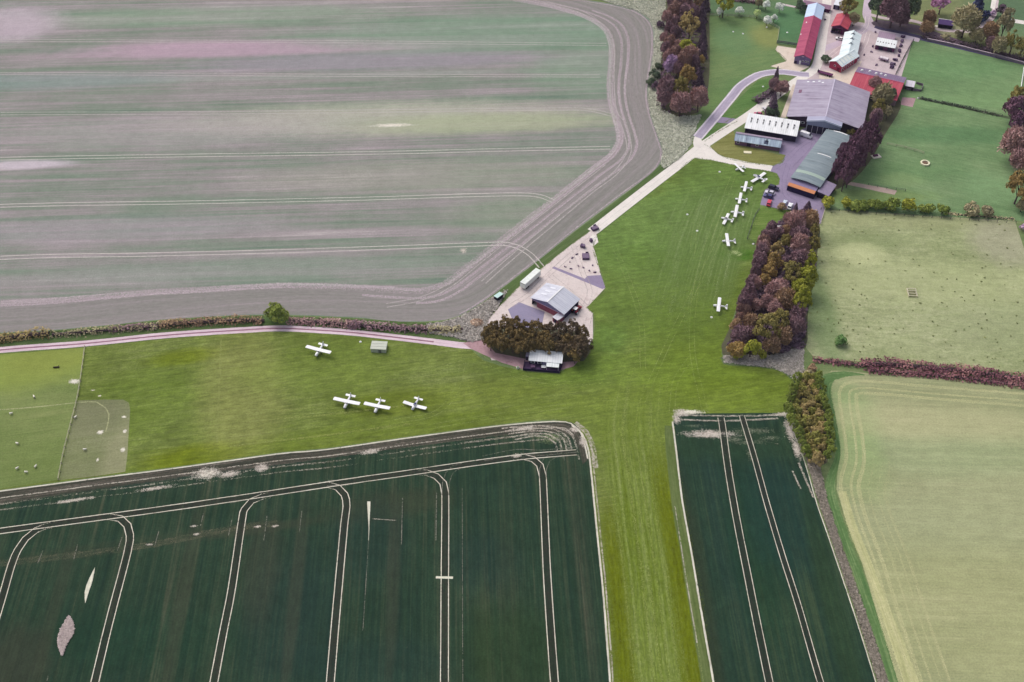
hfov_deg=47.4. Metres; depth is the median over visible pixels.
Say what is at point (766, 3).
blossom tree
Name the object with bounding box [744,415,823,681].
track
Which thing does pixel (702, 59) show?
broadleaf tree
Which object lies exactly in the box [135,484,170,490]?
chalk patch
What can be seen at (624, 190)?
track
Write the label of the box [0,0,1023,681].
ground
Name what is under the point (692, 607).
runway
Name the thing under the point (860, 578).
verge
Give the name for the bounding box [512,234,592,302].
track
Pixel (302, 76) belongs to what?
track
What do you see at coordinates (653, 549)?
runway
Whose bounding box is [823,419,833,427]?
bushy tree
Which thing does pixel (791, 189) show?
front door
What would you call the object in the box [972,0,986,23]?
conifer
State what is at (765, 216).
grass
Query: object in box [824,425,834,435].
bushy tree
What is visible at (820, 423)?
bushy tree
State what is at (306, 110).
track
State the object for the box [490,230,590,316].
verge
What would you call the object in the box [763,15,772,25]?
blossom tree
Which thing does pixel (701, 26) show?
conifer
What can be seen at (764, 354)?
shrub
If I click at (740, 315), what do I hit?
bare tree
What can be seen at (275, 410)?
track
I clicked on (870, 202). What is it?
shrub
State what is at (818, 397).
bushy tree
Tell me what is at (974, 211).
shrub
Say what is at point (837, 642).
field
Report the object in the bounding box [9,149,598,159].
track
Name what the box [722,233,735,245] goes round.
light aircraft
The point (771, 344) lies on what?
bare tree
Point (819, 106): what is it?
hangar
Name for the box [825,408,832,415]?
bushy tree
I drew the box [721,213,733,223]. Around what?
light aircraft
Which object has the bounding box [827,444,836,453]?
bushy tree
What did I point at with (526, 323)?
pine tree
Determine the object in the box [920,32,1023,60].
hedge
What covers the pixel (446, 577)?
bare patch
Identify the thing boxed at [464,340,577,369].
path
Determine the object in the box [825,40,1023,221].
paddock
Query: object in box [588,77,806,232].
road
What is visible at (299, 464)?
headland
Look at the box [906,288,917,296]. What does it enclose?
feed rack
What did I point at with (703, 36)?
conifer
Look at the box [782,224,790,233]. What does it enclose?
bare tree
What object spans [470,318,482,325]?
brush pile
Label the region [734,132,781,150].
hut
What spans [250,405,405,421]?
track
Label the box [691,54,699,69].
bare tree
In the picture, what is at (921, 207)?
shrub
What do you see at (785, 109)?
path
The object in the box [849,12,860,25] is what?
bare tree
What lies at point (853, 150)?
broadleaf tree
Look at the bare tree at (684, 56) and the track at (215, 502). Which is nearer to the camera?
the track at (215, 502)
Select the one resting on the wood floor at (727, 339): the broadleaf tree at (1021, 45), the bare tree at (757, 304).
the bare tree at (757, 304)
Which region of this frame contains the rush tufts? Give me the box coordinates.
[812,212,1023,366]
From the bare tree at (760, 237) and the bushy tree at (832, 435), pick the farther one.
the bare tree at (760, 237)
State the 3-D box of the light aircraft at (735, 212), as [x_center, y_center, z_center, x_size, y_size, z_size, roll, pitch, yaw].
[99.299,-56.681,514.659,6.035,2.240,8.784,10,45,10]
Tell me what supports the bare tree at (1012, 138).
on the paddock at (969, 163)
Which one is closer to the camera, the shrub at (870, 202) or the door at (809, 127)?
the shrub at (870, 202)
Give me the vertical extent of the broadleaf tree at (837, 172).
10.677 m
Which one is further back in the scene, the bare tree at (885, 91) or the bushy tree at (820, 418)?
the bare tree at (885, 91)
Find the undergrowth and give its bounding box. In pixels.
[727,220,817,353]
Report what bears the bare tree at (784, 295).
on the wood floor at (727, 339)
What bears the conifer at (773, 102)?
on the ground at (808, 356)
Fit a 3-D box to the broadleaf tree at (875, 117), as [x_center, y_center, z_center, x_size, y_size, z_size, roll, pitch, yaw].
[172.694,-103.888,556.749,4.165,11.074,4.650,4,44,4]
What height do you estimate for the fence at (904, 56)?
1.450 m
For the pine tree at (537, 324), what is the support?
on the wood floor at (507, 351)
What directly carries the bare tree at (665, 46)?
on the wood floor at (706, 63)
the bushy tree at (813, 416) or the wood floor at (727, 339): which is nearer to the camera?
the bushy tree at (813, 416)
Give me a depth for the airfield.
442.82 m
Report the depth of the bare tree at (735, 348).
447.83 m
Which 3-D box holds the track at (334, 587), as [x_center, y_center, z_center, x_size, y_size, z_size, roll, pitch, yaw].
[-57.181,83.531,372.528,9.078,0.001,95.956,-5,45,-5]
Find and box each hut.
[370,341,387,352]
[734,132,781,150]
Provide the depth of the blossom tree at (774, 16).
632.93 m
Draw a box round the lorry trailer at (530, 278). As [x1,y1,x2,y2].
[520,268,540,288]
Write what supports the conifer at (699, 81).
on the wood floor at (706, 63)
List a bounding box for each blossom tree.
[716,7,723,17]
[735,6,743,13]
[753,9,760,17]
[762,0,770,9]
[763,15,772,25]
[770,14,777,22]
[775,2,785,10]
[931,0,950,14]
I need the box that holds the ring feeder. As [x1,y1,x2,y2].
[920,160,929,165]
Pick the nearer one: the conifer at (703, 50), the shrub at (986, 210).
the shrub at (986, 210)
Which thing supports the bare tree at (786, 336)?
on the wood floor at (727, 339)
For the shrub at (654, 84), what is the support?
on the scrub ground at (659, 69)
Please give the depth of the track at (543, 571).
380.47 m
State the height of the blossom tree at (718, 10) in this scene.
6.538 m
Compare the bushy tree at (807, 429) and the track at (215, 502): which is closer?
the track at (215, 502)
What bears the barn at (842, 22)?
on the yard at (869, 60)
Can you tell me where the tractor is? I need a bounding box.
[571,305,581,314]
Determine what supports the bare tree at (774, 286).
on the wood floor at (727, 339)
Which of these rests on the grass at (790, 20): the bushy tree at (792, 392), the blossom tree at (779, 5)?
the blossom tree at (779, 5)
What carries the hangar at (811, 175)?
on the yard at (781, 195)
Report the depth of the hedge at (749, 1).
651.23 m
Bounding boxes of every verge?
[0,158,694,349]
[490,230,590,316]
[585,163,668,228]
[587,228,605,339]
[664,426,711,681]
[681,158,779,208]
[704,144,783,165]
[721,357,794,381]
[821,371,897,681]
[872,20,964,42]
[919,97,1010,118]
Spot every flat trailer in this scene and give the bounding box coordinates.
[817,69,832,76]
[879,56,888,61]
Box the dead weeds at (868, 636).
[794,425,889,681]
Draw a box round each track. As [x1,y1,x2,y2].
[0,0,623,306]
[0,39,605,43]
[0,41,606,45]
[0,72,599,74]
[0,146,609,157]
[0,192,553,204]
[0,195,550,207]
[0,245,539,267]
[0,325,470,352]
[0,450,576,532]
[0,522,49,591]
[0,524,51,613]
[0,530,42,616]
[1,107,611,113]
[1,242,543,265]
[2,74,499,76]
[2,449,575,527]
[5,110,612,116]
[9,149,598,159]
[90,519,126,681]
[91,514,132,681]
[98,514,133,681]
[209,493,263,681]
[212,494,268,681]
[216,340,221,441]
[218,501,257,680]
[229,423,409,446]
[246,407,305,413]
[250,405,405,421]
[321,483,348,681]
[326,489,342,681]
[329,482,349,681]
[363,0,630,299]
[387,164,600,303]
[395,164,605,305]
[417,10,637,303]
[422,471,447,681]
[428,470,448,681]
[428,476,441,681]
[435,403,622,427]
[459,1,661,313]
[481,3,626,280]
[486,1,631,282]
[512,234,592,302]
[513,459,550,681]
[514,238,593,305]
[514,455,557,681]
[528,455,558,681]
[639,224,724,402]
[642,239,722,408]
[689,184,727,401]
[694,181,733,406]
[718,420,765,681]
[719,418,771,681]
[724,418,772,680]
[739,416,816,680]
[740,415,822,681]
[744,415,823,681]
[813,13,828,71]
[815,0,825,64]
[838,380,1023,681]
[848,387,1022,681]
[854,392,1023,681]
[868,458,931,680]
[877,478,941,681]
[883,455,950,681]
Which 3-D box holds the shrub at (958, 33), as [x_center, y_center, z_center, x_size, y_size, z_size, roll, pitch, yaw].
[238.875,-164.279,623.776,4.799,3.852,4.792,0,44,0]
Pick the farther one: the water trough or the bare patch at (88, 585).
the water trough
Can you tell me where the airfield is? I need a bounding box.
[0,159,790,681]
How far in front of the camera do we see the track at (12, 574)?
379.65 m
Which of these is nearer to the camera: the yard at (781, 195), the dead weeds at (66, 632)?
the dead weeds at (66, 632)
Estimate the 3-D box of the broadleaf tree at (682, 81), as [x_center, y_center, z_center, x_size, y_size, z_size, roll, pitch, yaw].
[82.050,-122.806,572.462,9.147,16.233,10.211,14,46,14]
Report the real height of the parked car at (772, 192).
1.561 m
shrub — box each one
[646,78,655,84]
[648,68,660,78]
[651,81,657,88]
[655,62,661,68]
[656,20,664,27]
[758,349,766,358]
[766,104,779,116]
[777,202,786,209]
[787,333,798,344]
[794,0,805,10]
[807,363,816,371]
[821,55,831,63]
[821,195,834,208]
[834,334,847,345]
[841,196,851,207]
[846,129,854,134]
[849,199,860,211]
[858,199,869,210]
[867,199,874,207]
[874,199,884,209]
[883,200,891,210]
[888,197,900,210]
[901,198,916,210]
[917,204,927,212]
[925,203,935,213]
[937,203,949,214]
[940,33,950,39]
[954,30,961,37]
[963,200,979,216]
[981,205,993,215]
[983,10,990,18]
[995,4,1011,14]
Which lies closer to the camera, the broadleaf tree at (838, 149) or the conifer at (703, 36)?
the broadleaf tree at (838, 149)
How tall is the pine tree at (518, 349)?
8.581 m
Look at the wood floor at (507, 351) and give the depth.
453.95 m
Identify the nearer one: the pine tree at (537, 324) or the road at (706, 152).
the pine tree at (537, 324)
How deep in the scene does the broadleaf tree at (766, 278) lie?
474.94 m
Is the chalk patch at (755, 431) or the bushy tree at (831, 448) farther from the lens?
the chalk patch at (755, 431)
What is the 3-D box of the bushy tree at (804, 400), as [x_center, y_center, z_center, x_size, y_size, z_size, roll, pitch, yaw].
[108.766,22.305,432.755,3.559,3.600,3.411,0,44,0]
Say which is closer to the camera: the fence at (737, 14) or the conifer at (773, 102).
the conifer at (773, 102)
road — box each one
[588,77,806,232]
[676,137,772,170]
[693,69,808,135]
[695,69,808,137]
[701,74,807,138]
[797,0,830,79]
[825,0,872,50]
[861,23,919,41]
[871,0,998,32]
[874,26,1023,64]
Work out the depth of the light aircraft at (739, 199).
521.06 m
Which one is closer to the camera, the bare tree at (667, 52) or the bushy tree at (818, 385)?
the bushy tree at (818, 385)
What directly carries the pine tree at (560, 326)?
on the yard at (578, 287)
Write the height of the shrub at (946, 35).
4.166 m
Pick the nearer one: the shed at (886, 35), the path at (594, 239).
the path at (594, 239)
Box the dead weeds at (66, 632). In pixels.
[57,615,74,654]
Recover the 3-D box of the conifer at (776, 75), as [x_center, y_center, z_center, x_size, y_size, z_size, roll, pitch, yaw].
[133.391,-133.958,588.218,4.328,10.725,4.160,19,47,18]
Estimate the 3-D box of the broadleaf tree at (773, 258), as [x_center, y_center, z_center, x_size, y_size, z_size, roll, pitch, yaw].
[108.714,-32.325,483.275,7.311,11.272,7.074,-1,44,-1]
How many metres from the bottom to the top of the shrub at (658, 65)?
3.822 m
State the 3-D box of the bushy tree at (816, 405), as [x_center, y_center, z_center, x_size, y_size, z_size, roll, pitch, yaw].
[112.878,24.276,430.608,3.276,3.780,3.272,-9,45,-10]
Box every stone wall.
[926,38,954,45]
[953,43,1023,63]
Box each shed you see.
[553,313,564,323]
[803,0,831,12]
[833,0,840,9]
[875,37,896,52]
[878,31,895,39]
[905,80,914,90]
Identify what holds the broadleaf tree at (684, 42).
on the wood floor at (706, 63)
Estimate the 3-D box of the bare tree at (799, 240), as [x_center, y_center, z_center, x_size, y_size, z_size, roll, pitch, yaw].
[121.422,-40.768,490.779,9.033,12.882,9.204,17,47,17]
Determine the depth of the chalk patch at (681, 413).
430.91 m
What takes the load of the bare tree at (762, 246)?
on the wood floor at (727, 339)
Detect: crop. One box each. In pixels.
[0,521,276,565]
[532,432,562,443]
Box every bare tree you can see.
[655,73,675,98]
[656,90,671,106]
[659,31,668,40]
[660,40,670,52]
[661,9,671,21]
[662,48,670,60]
[663,34,675,46]
[663,53,678,74]
[664,20,672,32]
[667,0,682,14]
[669,24,681,38]
[669,89,691,116]
[670,43,680,56]
[671,15,680,24]
[672,60,683,78]
[677,47,692,65]
[678,1,690,17]
[682,0,692,5]
[685,43,699,59]
[690,3,700,17]
[690,85,708,111]
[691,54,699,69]
[726,341,745,357]
[729,317,741,329]
[730,323,750,343]
[735,291,752,305]
[735,312,743,320]
[736,302,744,311]
[742,281,756,295]
[742,304,751,314]
[743,312,759,326]
[745,273,756,282]
[747,324,756,338]
[749,293,757,298]
[750,262,761,275]
[751,251,767,267]
[751,298,762,311]
[753,241,768,256]
[753,275,762,288]
[755,0,762,7]
[756,233,770,245]
[758,239,770,250]
[761,229,768,234]
[761,293,773,308]
[762,335,781,353]
[764,277,788,295]
[765,220,777,229]
[766,297,785,312]
[767,228,778,241]
[768,78,780,91]
[773,287,795,310]
[773,325,792,345]
[774,79,789,95]
[775,226,784,238]
[777,255,791,267]
[782,211,791,224]
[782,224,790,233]
[787,209,806,227]
[788,227,793,237]
[788,313,807,333]
[789,302,805,318]
[790,231,810,251]
[790,248,809,266]
[792,224,809,237]
[805,208,819,229]
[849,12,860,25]
[868,74,882,87]
[869,107,882,122]
[870,81,895,108]
[879,0,910,27]
[893,15,910,26]
[919,20,935,34]
[923,9,937,22]
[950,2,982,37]
[968,27,985,42]
[982,20,1000,42]
[985,35,994,48]
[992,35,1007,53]
[997,123,1023,160]
[1009,146,1023,173]
[1016,198,1023,211]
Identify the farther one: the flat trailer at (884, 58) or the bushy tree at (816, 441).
the flat trailer at (884, 58)
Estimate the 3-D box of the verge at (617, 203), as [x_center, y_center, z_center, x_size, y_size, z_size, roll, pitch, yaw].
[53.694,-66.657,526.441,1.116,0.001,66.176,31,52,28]
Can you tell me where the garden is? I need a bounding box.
[909,0,1023,56]
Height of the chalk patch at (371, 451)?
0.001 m
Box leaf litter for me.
[656,14,706,115]
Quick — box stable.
[938,18,952,28]
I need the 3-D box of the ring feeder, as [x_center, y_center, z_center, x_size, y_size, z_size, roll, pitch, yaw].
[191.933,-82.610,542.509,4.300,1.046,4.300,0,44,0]
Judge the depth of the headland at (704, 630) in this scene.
384.42 m
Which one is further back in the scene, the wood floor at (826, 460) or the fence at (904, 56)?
the fence at (904, 56)
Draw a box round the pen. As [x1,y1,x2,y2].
[906,82,922,91]
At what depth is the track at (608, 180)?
540.47 m
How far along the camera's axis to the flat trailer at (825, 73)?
597.06 m
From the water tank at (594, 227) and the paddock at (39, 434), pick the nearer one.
the paddock at (39, 434)
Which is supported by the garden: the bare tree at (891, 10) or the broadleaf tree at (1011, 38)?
the broadleaf tree at (1011, 38)
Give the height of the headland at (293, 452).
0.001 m
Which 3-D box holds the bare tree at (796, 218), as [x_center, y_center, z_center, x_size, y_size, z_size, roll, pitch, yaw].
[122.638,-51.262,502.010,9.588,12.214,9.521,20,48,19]
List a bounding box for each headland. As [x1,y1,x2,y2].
[0,0,661,331]
[0,421,587,491]
[0,421,588,502]
[0,427,579,498]
[0,437,564,509]
[1,434,568,503]
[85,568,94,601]
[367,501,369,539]
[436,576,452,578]
[462,502,462,669]
[502,425,576,445]
[505,428,571,448]
[509,430,567,449]
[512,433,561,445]
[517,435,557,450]
[572,425,610,681]
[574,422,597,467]
[593,468,613,681]
[672,422,713,681]
[675,507,697,642]
[678,414,777,416]
[684,418,777,421]
[784,413,875,681]
[798,463,813,496]
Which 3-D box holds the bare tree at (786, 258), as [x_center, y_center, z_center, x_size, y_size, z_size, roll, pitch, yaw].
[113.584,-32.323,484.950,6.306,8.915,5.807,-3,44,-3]
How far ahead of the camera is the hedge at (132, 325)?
461.90 m
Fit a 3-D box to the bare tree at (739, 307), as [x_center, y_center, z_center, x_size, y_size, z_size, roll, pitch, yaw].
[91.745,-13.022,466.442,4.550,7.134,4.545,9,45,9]
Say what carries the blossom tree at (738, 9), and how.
on the grass at (790, 20)
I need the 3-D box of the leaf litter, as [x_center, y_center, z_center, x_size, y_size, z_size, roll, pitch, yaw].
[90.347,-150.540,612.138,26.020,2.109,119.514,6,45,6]
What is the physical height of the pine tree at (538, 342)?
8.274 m
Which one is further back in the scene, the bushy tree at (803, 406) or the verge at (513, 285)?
the verge at (513, 285)
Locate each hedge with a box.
[0,326,52,343]
[51,321,159,337]
[108,322,158,331]
[158,313,263,328]
[286,316,358,328]
[345,320,429,334]
[428,324,462,334]
[734,0,755,3]
[751,88,776,103]
[812,355,862,367]
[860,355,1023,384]
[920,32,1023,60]
[920,96,999,115]
[945,211,1014,219]
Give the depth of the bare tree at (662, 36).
614.57 m
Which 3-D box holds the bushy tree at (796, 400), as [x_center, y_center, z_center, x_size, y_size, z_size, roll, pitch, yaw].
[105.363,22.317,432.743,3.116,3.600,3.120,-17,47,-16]
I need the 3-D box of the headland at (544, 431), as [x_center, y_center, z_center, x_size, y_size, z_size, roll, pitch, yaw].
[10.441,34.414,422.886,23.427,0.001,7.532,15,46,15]
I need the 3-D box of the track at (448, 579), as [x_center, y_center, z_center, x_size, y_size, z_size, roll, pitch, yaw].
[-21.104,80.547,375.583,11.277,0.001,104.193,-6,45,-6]
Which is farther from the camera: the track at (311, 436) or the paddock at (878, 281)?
the paddock at (878, 281)
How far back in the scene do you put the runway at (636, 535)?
391.34 m
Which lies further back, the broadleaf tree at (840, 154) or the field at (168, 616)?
the broadleaf tree at (840, 154)
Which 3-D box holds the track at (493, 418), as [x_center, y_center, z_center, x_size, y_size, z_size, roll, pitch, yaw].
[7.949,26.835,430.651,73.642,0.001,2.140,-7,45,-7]
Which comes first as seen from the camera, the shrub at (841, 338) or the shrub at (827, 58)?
the shrub at (841, 338)
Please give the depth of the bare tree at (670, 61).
590.74 m
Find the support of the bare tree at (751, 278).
on the wood floor at (727, 339)
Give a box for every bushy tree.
[783,401,792,411]
[784,405,795,412]
[786,389,796,400]
[786,395,793,402]
[786,412,796,422]
[788,381,798,394]
[789,418,799,430]
[792,371,802,381]
[793,397,800,403]
[793,425,804,436]
[794,406,802,414]
[795,389,803,398]
[797,433,805,442]
[798,381,807,390]
[799,418,806,427]
[799,438,807,447]
[800,403,807,409]
[801,398,809,402]
[801,444,811,455]
[802,371,810,381]
[802,390,810,396]
[802,410,809,416]
[804,426,809,432]
[804,452,812,459]
[805,432,812,439]
[806,379,814,385]
[806,400,815,407]
[806,418,813,428]
[807,394,816,401]
[807,407,815,414]
[807,438,813,446]
[810,413,816,420]
[810,426,819,431]
[810,444,819,452]
[811,419,817,426]
[811,430,820,438]
[812,388,819,394]
[813,374,824,384]
[813,403,821,409]
[813,437,820,444]
[814,369,822,376]
[814,393,822,403]
[815,407,824,416]
[816,382,826,391]
[816,416,824,421]
[817,390,826,395]
[818,421,825,426]
[818,427,825,434]
[818,444,825,451]
[820,395,828,403]
[821,436,829,447]
[822,402,830,409]
[822,450,831,461]
[823,412,833,420]
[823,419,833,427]
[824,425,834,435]
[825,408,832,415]
[825,438,834,445]
[826,432,835,439]
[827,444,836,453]
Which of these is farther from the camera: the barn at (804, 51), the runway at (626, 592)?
the barn at (804, 51)
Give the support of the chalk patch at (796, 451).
on the field at (837, 642)
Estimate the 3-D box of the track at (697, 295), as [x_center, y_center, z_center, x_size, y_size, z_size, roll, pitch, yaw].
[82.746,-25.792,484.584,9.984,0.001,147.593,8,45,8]
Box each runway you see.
[591,351,698,681]
[593,478,640,681]
[611,474,634,681]
[613,369,642,680]
[621,364,656,678]
[634,463,663,679]
[635,385,669,681]
[642,429,715,681]
[647,457,681,681]
[672,491,702,676]
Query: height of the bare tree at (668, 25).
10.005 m
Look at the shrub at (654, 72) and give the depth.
592.61 m
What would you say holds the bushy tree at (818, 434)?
on the wood floor at (826, 460)
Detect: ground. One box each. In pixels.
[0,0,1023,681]
[427,290,506,340]
[605,0,697,165]
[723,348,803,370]
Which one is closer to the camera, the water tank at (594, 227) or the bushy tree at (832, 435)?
the bushy tree at (832, 435)
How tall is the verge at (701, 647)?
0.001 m
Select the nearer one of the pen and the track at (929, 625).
the track at (929, 625)
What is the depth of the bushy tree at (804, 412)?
428.08 m
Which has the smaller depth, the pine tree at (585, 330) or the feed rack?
the pine tree at (585, 330)
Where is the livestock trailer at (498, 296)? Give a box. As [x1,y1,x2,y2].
[494,292,503,300]
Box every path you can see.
[0,401,109,430]
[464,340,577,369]
[590,235,597,245]
[717,117,734,123]
[780,84,794,117]
[848,182,896,194]
[890,40,912,73]
[901,97,915,106]
[990,0,996,9]
[1011,19,1023,23]
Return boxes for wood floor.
[483,327,590,361]
[660,0,710,116]
[721,211,819,356]
[790,369,830,465]
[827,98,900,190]
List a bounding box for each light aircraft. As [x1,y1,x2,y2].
[305,342,331,356]
[333,392,360,408]
[364,397,389,412]
[403,396,426,409]
[713,297,727,311]
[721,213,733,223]
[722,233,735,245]
[730,205,743,216]
[734,163,745,171]
[735,192,747,203]
[741,181,752,190]
[751,172,766,181]
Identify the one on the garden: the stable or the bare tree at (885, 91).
the stable
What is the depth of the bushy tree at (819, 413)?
426.80 m
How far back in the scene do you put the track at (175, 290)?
482.07 m
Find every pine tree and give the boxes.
[481,326,494,341]
[483,333,496,350]
[487,320,499,329]
[493,328,503,337]
[495,335,509,352]
[497,314,509,330]
[503,327,517,339]
[505,315,523,329]
[507,337,516,352]
[512,340,529,357]
[513,328,527,341]
[519,319,530,331]
[521,333,537,352]
[528,330,537,340]
[529,318,543,331]
[533,337,545,351]
[537,330,550,340]
[540,336,557,354]
[542,321,557,335]
[551,332,560,343]
[553,339,563,351]
[554,320,566,336]
[560,333,573,345]
[562,341,574,358]
[564,318,579,335]
[567,348,582,363]
[571,342,586,359]
[572,332,588,343]
[575,324,589,337]
[578,337,593,353]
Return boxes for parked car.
[763,194,773,198]
[765,190,775,194]
[768,184,778,190]
[787,202,792,209]
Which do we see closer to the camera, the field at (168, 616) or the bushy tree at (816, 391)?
the field at (168, 616)
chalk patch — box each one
[52,496,92,503]
[69,378,80,383]
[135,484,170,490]
[190,466,220,479]
[219,470,243,478]
[254,463,270,471]
[361,448,384,454]
[372,123,417,126]
[509,425,534,431]
[579,436,586,447]
[672,413,680,423]
[674,409,688,415]
[678,429,741,438]
[679,410,707,413]
[732,428,773,434]
[783,417,795,440]
[791,434,801,460]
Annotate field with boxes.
[0,0,662,332]
[0,422,608,681]
[673,413,874,681]
[829,370,1023,681]
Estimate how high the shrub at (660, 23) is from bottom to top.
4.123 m
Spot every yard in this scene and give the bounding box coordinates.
[488,224,604,359]
[508,302,544,326]
[552,267,604,288]
[760,128,824,223]
[772,46,807,70]
[803,0,833,8]
[807,0,909,79]
[819,61,861,83]
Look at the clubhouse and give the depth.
447.20 m
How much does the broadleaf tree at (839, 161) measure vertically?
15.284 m
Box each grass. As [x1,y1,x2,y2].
[620,178,762,345]
[692,16,784,140]
[703,77,771,139]
[710,0,805,45]
[711,131,784,164]
[748,206,789,244]
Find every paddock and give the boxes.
[0,348,84,488]
[59,400,129,479]
[806,210,1023,372]
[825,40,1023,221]
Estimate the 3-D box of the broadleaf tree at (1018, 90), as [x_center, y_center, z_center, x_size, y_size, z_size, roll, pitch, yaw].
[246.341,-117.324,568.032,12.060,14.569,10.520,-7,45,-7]
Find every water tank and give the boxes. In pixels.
[582,252,589,259]
[590,224,598,230]
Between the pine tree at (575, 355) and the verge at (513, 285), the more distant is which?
the verge at (513, 285)
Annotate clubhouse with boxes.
[523,350,562,372]
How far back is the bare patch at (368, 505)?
398.45 m
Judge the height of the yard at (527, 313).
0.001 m
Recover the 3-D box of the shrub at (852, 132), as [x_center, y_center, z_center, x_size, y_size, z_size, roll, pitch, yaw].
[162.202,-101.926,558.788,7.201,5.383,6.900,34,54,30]
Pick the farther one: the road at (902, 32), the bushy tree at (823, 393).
the road at (902, 32)
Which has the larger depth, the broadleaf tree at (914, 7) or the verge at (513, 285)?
the broadleaf tree at (914, 7)
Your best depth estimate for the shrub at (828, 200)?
515.94 m
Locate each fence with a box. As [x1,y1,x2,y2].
[57,345,85,479]
[708,13,778,26]
[777,40,796,44]
[821,207,1016,222]
[890,143,923,153]
[895,39,913,74]
[918,96,1002,114]
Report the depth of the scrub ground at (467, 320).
464.90 m
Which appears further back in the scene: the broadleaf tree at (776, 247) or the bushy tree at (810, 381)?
the broadleaf tree at (776, 247)
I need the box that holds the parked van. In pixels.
[799,130,812,138]
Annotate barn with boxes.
[794,2,824,65]
[831,13,851,34]
[850,67,905,105]
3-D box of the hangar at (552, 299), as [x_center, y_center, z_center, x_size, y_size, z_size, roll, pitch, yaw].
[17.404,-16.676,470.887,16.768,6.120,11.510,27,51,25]
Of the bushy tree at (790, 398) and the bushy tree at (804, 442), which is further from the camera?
the bushy tree at (790, 398)
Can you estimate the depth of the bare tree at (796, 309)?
459.36 m
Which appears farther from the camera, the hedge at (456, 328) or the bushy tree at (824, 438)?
the hedge at (456, 328)
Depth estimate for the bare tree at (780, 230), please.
498.14 m
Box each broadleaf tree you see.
[263,302,289,323]
[673,75,689,92]
[678,8,700,38]
[679,39,695,49]
[679,64,697,85]
[694,0,703,6]
[699,54,705,63]
[715,0,733,17]
[743,339,761,356]
[752,312,781,340]
[759,273,771,285]
[761,261,777,276]
[766,252,783,268]
[767,241,785,257]
[772,308,789,328]
[778,234,790,248]
[783,260,801,285]
[791,278,812,292]
[791,285,812,308]
[798,265,818,287]
[804,249,817,265]
[808,232,820,250]
[808,451,824,466]
[809,222,819,235]
[831,156,845,182]
[831,159,843,181]
[834,167,842,183]
[835,160,853,191]
[836,142,846,154]
[837,145,848,157]
[839,0,858,13]
[840,152,859,187]
[844,146,862,167]
[847,140,852,148]
[849,130,858,139]
[849,133,867,155]
[853,123,864,139]
[855,154,865,175]
[859,129,868,145]
[862,131,875,154]
[863,120,873,130]
[867,130,874,140]
[868,0,882,21]
[869,121,880,133]
[870,113,878,124]
[872,98,885,111]
[874,133,878,147]
[875,132,882,143]
[884,105,893,118]
[907,0,921,14]
[996,7,1015,37]
[1002,95,1023,124]
[1005,170,1023,203]
[1006,29,1023,52]
[1007,85,1023,100]
[1009,110,1023,127]
[1015,39,1023,56]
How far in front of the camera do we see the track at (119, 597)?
373.40 m
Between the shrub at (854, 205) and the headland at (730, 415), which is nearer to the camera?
the headland at (730, 415)
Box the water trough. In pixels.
[871,154,881,158]
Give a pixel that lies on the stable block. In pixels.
(846, 57)
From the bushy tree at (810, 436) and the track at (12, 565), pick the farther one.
the bushy tree at (810, 436)
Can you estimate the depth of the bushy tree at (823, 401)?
430.39 m
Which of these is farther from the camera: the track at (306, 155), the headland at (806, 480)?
the track at (306, 155)
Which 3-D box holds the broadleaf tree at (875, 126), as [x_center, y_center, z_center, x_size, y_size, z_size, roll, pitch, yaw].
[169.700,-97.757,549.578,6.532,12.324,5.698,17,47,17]
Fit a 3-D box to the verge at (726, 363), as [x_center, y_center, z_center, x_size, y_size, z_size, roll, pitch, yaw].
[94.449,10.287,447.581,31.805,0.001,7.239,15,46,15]
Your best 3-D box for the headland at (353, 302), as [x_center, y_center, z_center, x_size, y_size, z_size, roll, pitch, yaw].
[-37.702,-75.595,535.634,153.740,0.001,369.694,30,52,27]
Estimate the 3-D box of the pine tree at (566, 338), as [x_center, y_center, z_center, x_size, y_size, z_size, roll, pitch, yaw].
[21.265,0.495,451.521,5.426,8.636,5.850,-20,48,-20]
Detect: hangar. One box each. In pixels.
[530,283,579,317]
[786,79,869,134]
[787,129,849,198]
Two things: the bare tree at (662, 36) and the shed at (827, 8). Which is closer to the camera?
the bare tree at (662, 36)
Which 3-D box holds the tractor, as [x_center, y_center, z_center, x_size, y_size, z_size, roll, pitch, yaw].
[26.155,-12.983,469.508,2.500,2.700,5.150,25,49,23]
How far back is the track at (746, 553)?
385.11 m
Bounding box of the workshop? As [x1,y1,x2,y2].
[744,113,799,141]
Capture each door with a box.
[565,301,578,317]
[779,135,791,140]
[787,186,813,198]
[806,125,811,131]
[811,125,817,132]
[816,126,822,133]
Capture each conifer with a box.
[691,65,704,86]
[696,13,706,32]
[697,26,707,48]
[698,1,707,23]
[699,39,707,58]
[704,0,710,12]
[764,91,779,116]
[773,66,778,79]
[778,270,788,285]
[802,201,811,210]
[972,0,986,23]
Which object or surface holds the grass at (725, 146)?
on the ground at (808, 356)
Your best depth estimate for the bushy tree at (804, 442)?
416.10 m
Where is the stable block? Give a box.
[829,30,861,72]

